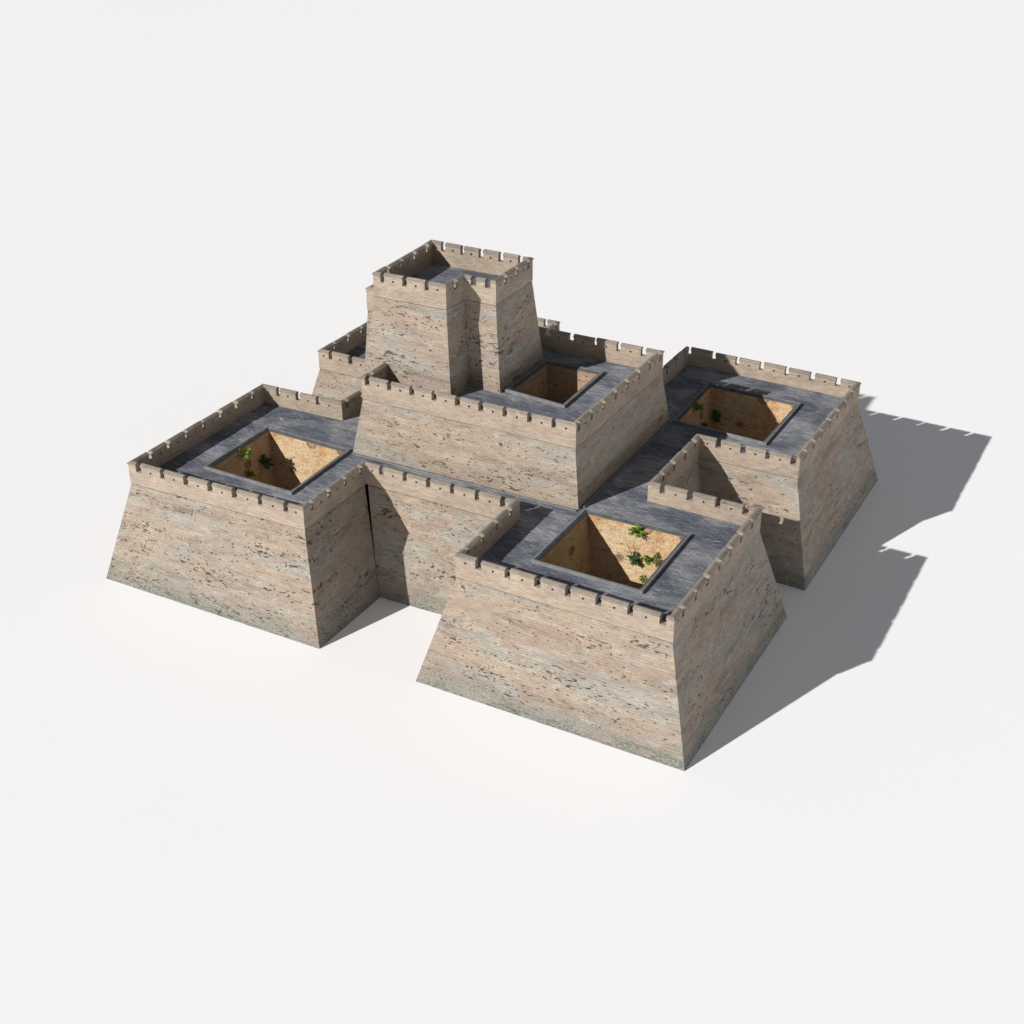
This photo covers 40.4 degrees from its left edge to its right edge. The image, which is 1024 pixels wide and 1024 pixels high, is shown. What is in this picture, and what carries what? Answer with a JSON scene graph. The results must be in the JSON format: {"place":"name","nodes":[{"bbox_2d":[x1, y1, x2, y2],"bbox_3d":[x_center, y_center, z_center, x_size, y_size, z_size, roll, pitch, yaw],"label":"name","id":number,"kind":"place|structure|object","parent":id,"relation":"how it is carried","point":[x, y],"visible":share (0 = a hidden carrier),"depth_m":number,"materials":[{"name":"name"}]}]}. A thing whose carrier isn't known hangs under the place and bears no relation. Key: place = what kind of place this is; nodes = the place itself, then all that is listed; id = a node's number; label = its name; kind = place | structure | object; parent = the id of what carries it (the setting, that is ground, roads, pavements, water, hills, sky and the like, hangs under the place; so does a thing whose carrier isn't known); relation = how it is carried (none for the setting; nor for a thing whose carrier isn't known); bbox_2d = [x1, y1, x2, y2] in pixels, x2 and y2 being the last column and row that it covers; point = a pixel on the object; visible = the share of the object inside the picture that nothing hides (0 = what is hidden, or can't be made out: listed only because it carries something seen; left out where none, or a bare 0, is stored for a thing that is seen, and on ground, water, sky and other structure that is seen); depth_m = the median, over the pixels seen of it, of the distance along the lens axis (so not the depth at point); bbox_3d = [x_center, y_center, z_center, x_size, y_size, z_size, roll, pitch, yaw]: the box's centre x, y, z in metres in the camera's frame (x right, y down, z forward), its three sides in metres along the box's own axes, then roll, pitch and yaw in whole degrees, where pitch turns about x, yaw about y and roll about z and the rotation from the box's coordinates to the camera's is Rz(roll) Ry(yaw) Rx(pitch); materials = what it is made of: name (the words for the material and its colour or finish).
{"place":"outdoors","nodes":[
{"label":"outdoors","id":0,"kind":"place"},
{"bbox_2d":[0,0,1023,1023],"bbox_3d":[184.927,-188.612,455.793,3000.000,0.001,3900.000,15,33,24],"label":"ground","id":1,"kind":"structure","parent":0,"point":[207,207],"depth_m":115.64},
{"bbox_2d":[106,240,877,770],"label":"fortress","id":2,"kind":"structure","parent":1,"relation":"on","point":[492,440],"depth_m":104.96,"materials":[{"name":"stone"}]},
{"bbox_2d":[239,448,251,458],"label":"shrub","id":3,"kind":"object","parent":2,"relation":"attached to","point":[246,452],"visible":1,"depth_m":110.70,"materials":[{"name":"green plant"}]},
{"bbox_2d":[245,469,256,477],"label":"shrub","id":4,"kind":"object","parent":2,"relation":"attached to","point":[250,473],"visible":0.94,"depth_m":111.56,"materials":[{"name":"green plant"}]},
{"bbox_2d":[258,454,274,469],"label":"shrub","id":5,"kind":"object","parent":2,"relation":"attached to","point":[264,460],"visible":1,"depth_m":112.90,"materials":[{"name":"green plant"}]},
{"bbox_2d":[625,543,640,565],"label":"shrub","id":6,"kind":"object","parent":2,"relation":"attached to","point":[633,557],"visible":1,"depth_m":100.42,"materials":[{"name":"green plant"}]},
{"bbox_2d":[628,524,644,537],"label":"shrub","id":7,"kind":"object","parent":2,"relation":"attached to","point":[633,529],"visible":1,"depth_m":99.83,"materials":[{"name":"green plant"}]},
{"bbox_2d":[639,574,647,583],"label":"shrub","id":8,"kind":"object","parent":2,"relation":"attached to","point":[642,580],"visible":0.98,"depth_m":100.62,"materials":[{"name":"green plant"}]},
{"bbox_2d":[642,552,660,565],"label":"shrub","id":9,"kind":"object","parent":2,"relation":"attached to","point":[647,559],"visible":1,"depth_m":99.78,"materials":[{"name":"green plant"}]},
{"bbox_2d":[693,401,703,410],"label":"shrub","id":10,"kind":"object","parent":2,"relation":"attached to","point":[697,406],"visible":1,"depth_m":118.26,"materials":[{"name":"green plant"}]},
{"bbox_2d":[712,409,721,422],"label":"shrub","id":11,"kind":"object","parent":2,"relation":"attached to","point":[716,415],"visible":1,"depth_m":121.29,"materials":[{"name":"green plant"}]}
]}

